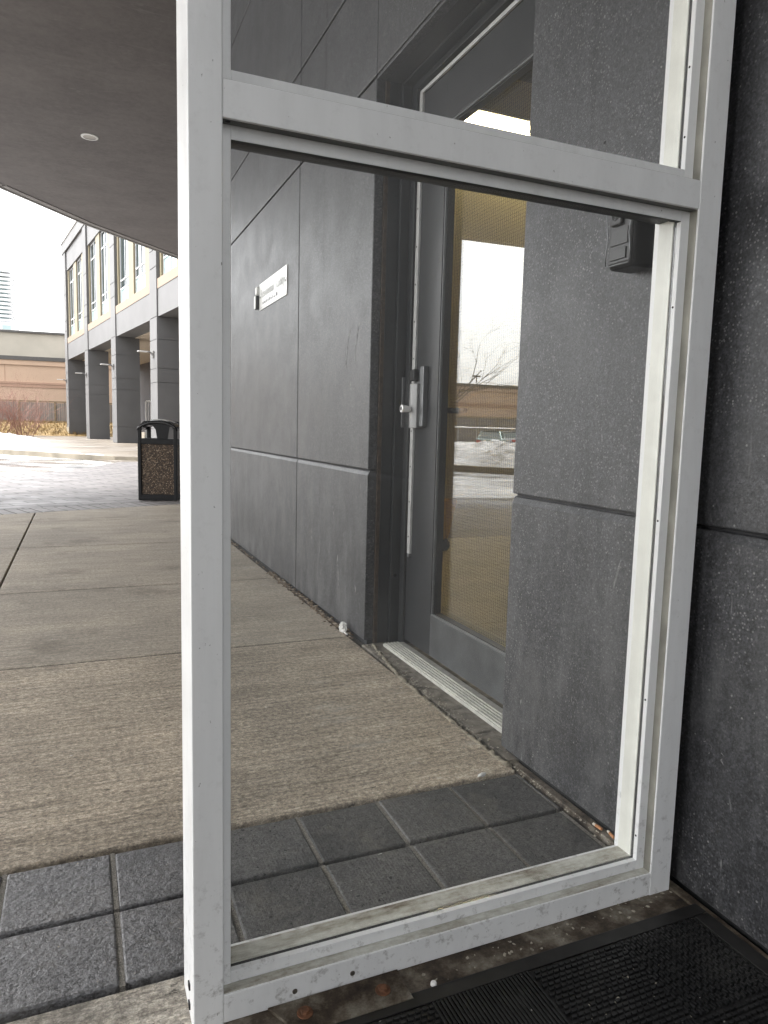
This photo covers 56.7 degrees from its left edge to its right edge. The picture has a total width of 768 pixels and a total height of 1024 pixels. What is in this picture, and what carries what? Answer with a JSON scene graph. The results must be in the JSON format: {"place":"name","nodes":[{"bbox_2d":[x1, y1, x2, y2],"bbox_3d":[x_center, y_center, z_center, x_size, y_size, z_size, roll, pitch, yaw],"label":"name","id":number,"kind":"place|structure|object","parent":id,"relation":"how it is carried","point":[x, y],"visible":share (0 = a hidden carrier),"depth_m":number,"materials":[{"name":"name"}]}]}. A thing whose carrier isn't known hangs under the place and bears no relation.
{"place":"outdoors","nodes":[
{"label":"outdoors","id":0,"kind":"place"},
{"bbox_2d":[0,189,73,332],"label":"sky","id":1,"kind":"structure","parent":0,"point":[31,234],"materials":[{"name":"white"}]},
{"bbox_2d":[0,454,114,475],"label":"asphalt drive","id":2,"kind":"structure","parent":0,"point":[14,465],"depth_m":16.50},
{"bbox_2d":[0,435,137,462],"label":"concrete plaza","id":3,"kind":"structure","parent":0,"point":[85,445],"depth_m":27.22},
{"bbox_2d":[0,368,47,433],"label":"bare bush","id":4,"kind":"object","parent":3,"relation":"on","point":[14,410],"visible":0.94,"depth_m":43.14,"materials":[{"name":"brown plant"}]},
{"bbox_2d":[0,432,50,444],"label":"snow pile","id":5,"kind":"object","parent":3,"relation":"on","point":[9,439],"visible":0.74,"depth_m":29.23,"materials":[{"name":"white snow"}]},
{"bbox_2d":[0,366,72,435],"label":"bare bush","id":6,"kind":"object","parent":3,"relation":"on","point":[18,421],"visible":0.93,"depth_m":43.64,"materials":[{"name":"brown plant"}]},
{"bbox_2d":[0,418,112,436],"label":"grass bank","id":7,"kind":"structure","parent":3,"relation":"on","point":[49,432],"depth_m":47.50,"materials":[{"name":"plant"}]},
{"bbox_2d":[1,420,112,423],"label":"retaining timber","id":8,"kind":"object","parent":7,"relation":"on","point":[49,421],"visible":0.11,"depth_m":50.75,"materials":[{"name":"brown wood"}]},
{"bbox_2d":[0,449,137,460],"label":"plaza kerb","id":9,"kind":"structure","parent":3,"relation":"on","point":[57,455],"depth_m":19.35,"materials":[{"name":"concrete"}]},
{"bbox_2d":[46,450,101,454],"bbox_3d":[-8.736,-1.605,19.847,3.454,0.211,0.825,5,7,27],"label":"snow pile","id":10,"kind":"object","parent":3,"relation":"on","point":[64,451],"visible":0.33,"depth_m":19.79,"materials":[{"name":"white snow"}]},
{"bbox_2d":[142,400,150,437],"bbox_3d":[-11.500,-4.646,36.807,2.000,2.095,2.245,-2,8,-28],"label":"stair rail","id":11,"kind":"object","parent":3,"relation":"on","point":[144,434],"visible":0.14,"depth_m":35.40,"materials":[{"name":"grey metal"}]},
{"bbox_2d":[0,500,179,515],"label":"brick border","id":12,"kind":"object","parent":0,"point":[54,509],"visible":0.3,"depth_m":8.14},
{"bbox_2d":[0,462,179,509],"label":"brick paving","id":13,"kind":"structure","parent":0,"point":[114,483],"depth_m":10.49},
{"bbox_2d":[136,419,179,500],"bbox_3d":[-2.874,-0.686,9.219,0.502,1.030,0.482,1,7,-3],"label":"litter bin","id":14,"kind":"object","parent":13,"relation":"on","point":[159,467],"visible":0.86,"depth_m":9.01,"materials":[{"name":"black plastic"}]},
{"bbox_2d":[60,221,179,442],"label":"arcade building","id":15,"kind":"structure","parent":0,"point":[121,302],"depth_m":34.26,"materials":[{"name":"concrete"}]},
{"bbox_2d":[70,267,74,334],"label":"window","id":16,"kind":"structure","parent":15,"relation":"in","point":[71,270],"depth_m":45.65,"materials":[{"name":"grey glass"}]},
{"bbox_2d":[77,257,82,329],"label":"window","id":17,"kind":"structure","parent":15,"relation":"in","point":[79,269],"depth_m":42.95,"materials":[{"name":"grey glass"}]},
{"bbox_2d":[90,240,96,321],"bbox_3d":[-15.721,-12.493,38.708,0.060,4.270,2.100,-3,8,-31],"label":"window","id":18,"kind":"structure","parent":15,"relation":"in","point":[92,247],"depth_m":38.99,"materials":[{"name":"grey glass"}]},
{"bbox_2d":[101,232,107,314],"bbox_3d":[-14.095,-12.145,36.062,0.060,4.270,2.050,-3,8,-31],"label":"window","id":19,"kind":"structure","parent":15,"relation":"in","point":[104,277],"depth_m":36.37,"materials":[{"name":"grey glass"}]},
{"bbox_2d":[119,238,128,301],"bbox_3d":[-11.675,-11.626,32.120,0.060,4.270,2.100,-3,8,-31],"label":"window","id":20,"kind":"structure","parent":15,"relation":"in","point":[124,295],"depth_m":32.48,"materials":[{"name":"grey glass"}]},
{"bbox_2d":[135,244,144,291],"bbox_3d":[-10.050,-11.277,29.474,0.060,4.270,2.050,-3,8,-31],"label":"window","id":21,"kind":"structure","parent":15,"relation":"in","point":[139,250],"depth_m":29.87,"materials":[{"name":"grey glass"}]},
{"bbox_2d":[137,350,153,357],"bbox_3d":[-9.174,-6.082,27.383,0.599,0.260,0.240,-3,8,-31],"label":"wall lamp","id":22,"kind":"object","parent":15,"relation":"attached to","point":[152,353],"visible":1,"depth_m":27.42,"materials":[{"name":"grey metal"}]},
{"bbox_2d":[163,254,176,273],"bbox_3d":[-7.644,-10.761,25.558,0.060,4.270,2.100,-3,8,-31],"label":"window","id":23,"kind":"structure","parent":15,"relation":"in","point":[169,262],"depth_m":26.13,"materials":[{"name":"grey glass"}]},
{"bbox_2d":[1,526,363,647],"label":"gravel bed","id":24,"kind":"object","parent":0,"point":[357,642],"depth_m":4.14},
{"bbox_2d":[0,504,514,876],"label":"concrete walk","id":25,"kind":"structure","parent":24,"relation":"on","point":[90,759],"depth_m":2.47,"materials":[{"name":"grey concrete"}]},
{"bbox_2d":[0,522,341,670],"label":"joint filler","id":26,"kind":"object","parent":25,"relation":"in","point":[151,655],"visible":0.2,"depth_m":3.14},
{"bbox_2d":[478,772,485,776],"bbox_3d":[0.278,0.745,2.019,0.035,0.011,0.014,-4,9,-40],"label":"paper scrap","id":27,"kind":"object","parent":25,"relation":"on","point":[482,774],"visible":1,"depth_m":2.02,"materials":[{"name":"white paper"}]},
{"bbox_2d":[367,645,730,1018],"bbox_3d":[0.307,0.743,2.067,0.739,0.005,2.374,1,7,-1],"label":"grit","id":28,"kind":"object","parent":25,"relation":"on","point":[467,957],"visible":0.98,"depth_m":1.82,"materials":[{"name":"brown gravel"}]},
{"bbox_2d":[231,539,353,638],"bbox_3d":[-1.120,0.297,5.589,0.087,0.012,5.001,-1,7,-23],"label":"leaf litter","id":29,"kind":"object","parent":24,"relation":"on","point":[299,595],"visible":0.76,"depth_m":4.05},
{"bbox_2d":[339,621,347,634],"bbox_3d":[-0.190,0.552,3.387,0.042,0.057,0.078,-1,7,-23],"label":"paper scrap","id":30,"kind":"object","parent":29,"relation":"on","point":[342,627],"visible":1,"depth_m":3.39,"materials":[{"name":"white paper"}]},
{"bbox_2d":[0,774,603,1023],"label":"paver strip","id":31,"kind":"object","parent":24,"relation":"on","point":[58,948],"visible":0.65,"depth_m":1.53,"materials":[{"name":"grey stone"}]},
{"bbox_2d":[0,774,606,992],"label":"joint sand","id":32,"kind":"structure","parent":24,"relation":"on","point":[122,984],"depth_m":1.55,"materials":[{"name":"grey sand"}]},
{"bbox_2d":[374,642,502,737],"bbox_3d":[0.350,0.701,2.818,0.378,0.074,1.150,-1,7,-23],"label":"door threshold","id":33,"kind":"structure","parent":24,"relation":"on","point":[448,696],"depth_m":2.76,"materials":[{"name":"grey aluminium"}]},
{"bbox_2d":[362,644,518,761],"bbox_3d":[0.165,0.699,2.690,0.064,0.059,1.219,-1,7,-23],"label":"brick edging","id":34,"kind":"object","parent":24,"relation":"on","point":[486,733],"visible":0.54,"depth_m":2.51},
{"bbox_2d":[372,643,511,767],"bbox_3d":[0.140,0.676,2.649,0.058,0.033,1.236,-1,7,-20],"label":"sealant bead","id":35,"kind":"object","parent":24,"relation":"on","point":[492,752],"visible":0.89,"depth_m":2.44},
{"bbox_2d":[5,917,764,1023],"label":"entrance slab","id":36,"kind":"structure","parent":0,"point":[164,1002],"depth_m":1.19,"materials":[{"name":"beige concrete"}]},
{"bbox_2d":[0,0,767,958],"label":"entrance building","id":37,"kind":"structure","parent":36,"relation":"on","point":[408,356],"depth_m":2.84,"materials":[{"name":"grey stone"}]},
{"bbox_2d":[81,133,97,140],"bbox_3d":[-3.772,-4.804,9.121,0.210,0.012,0.210,-1,7,-23],"label":"downlight","id":38,"kind":"object","parent":37,"relation":"attached to","point":[88,136],"visible":1,"depth_m":9.11,"materials":[{"name":"white paint"}]},
{"bbox_2d":[254,287,258,309],"bbox_3d":[-0.883,-1.483,4.941,0.032,0.150,0.048,-1,7,-23],"label":"card reader","id":39,"kind":"object","parent":37,"relation":"attached to","point":[256,302],"visible":1,"depth_m":4.92,"materials":[{"name":"black plastic"}]},
{"bbox_2d":[259,264,287,310],"bbox_3d":[-0.721,-1.439,4.597,0.008,0.176,0.706,-1,7,-23],"label":"wall sign","id":40,"kind":"object","parent":37,"relation":"attached to","point":[273,288],"visible":1,"depth_m":4.55,"materials":[{"name":"white plastic"}]},
{"bbox_2d":[400,0,535,703],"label":"door","id":41,"kind":"structure","parent":37,"relation":"in","point":[505,54],"depth_m":2.86,"materials":[{"name":"grey paint"}]},
{"bbox_2d":[465,108,529,135],"bbox_3d":[1.503,-3.240,6.237,2.700,0.170,0.239,-1,7,-23],"label":"fluorescent light","id":42,"kind":"object","parent":37,"relation":"attached to","point":[499,119],"depth_m":5.96,"materials":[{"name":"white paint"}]},
{"bbox_2d":[592,822,602,830],"bbox_3d":[0.526,0.774,1.752,0.008,0.007,0.029,-2,8,-30],"label":"cigarette butt","id":43,"kind":"object","parent":37,"relation":"on","point":[597,826],"visible":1,"depth_m":1.75,"materials":[{"name":"paper"}]},
{"bbox_2d":[604,215,654,273],"bbox_3d":[0.546,-0.630,1.573,0.083,0.184,0.082,-1,7,-23],"label":"key lock box","id":44,"kind":"object","parent":37,"relation":"attached to","point":[631,246],"visible":0.69,"depth_m":1.55,"materials":[{"name":"black plastic"}]},
{"bbox_2d":[226,889,688,1023],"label":"stained sill","id":45,"kind":"structure","parent":36,"relation":"on","point":[442,970],"depth_m":1.36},
{"bbox_2d":[268,969,412,1023],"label":"base plate","id":46,"kind":"object","parent":45,"relation":"on","point":[356,999],"visible":1,"depth_m":1.20,"materials":[{"name":"metal"}]},
{"bbox_2d":[430,980,436,986],"bbox_3d":[0.087,0.829,1.252,0.011,0.007,0.011,-1,7,-23],"label":"pebble","id":47,"kind":"object","parent":45,"relation":"on","point":[433,983],"visible":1,"depth_m":1.25,"materials":[{"name":"stone"}]},
{"bbox_2d":[176,0,736,1023],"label":"glass screen","id":48,"kind":"object","parent":45,"relation":"on","point":[224,110],"visible":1,"depth_m":1.24,"materials":[{"name":"white paint"}]},
{"bbox_2d":[336,903,767,1023],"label":"entrance mat","id":49,"kind":"object","parent":36,"relation":"on","point":[695,978],"visible":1,"depth_m":1.26,"materials":[{"name":"rubber"}]},
{"bbox_3d":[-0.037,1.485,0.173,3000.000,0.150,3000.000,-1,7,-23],"label":"ground","id":50,"kind":"structure","parent":0,"visible":0},
{"bbox_2d":[0,269,18,329],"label":"apartment tower","id":51,"kind":"structure","parent":50,"relation":"on","point":[8,306],"depth_m":276.24,"materials":[{"name":"white glass"}]},
{"bbox_2d":[2,325,10,329],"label":"podium window","id":52,"kind":"structure","parent":51,"relation":"in","point":[8,327],"depth_m":274.57,"materials":[{"name":"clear glass"}]},
{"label":"far lot","id":53,"kind":"structure","parent":0,"visible":0},
{"bbox_2d":[0,329,111,419],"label":"orange building","id":54,"kind":"structure","parent":53,"relation":"on","point":[24,353],"depth_m":56.42,"materials":[{"name":"paint"}]},
{"bbox_2d":[0,399,111,421],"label":"wooden fence","id":55,"kind":"object","parent":53,"relation":"on","point":[63,411],"visible":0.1,"depth_m":51.54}
]}

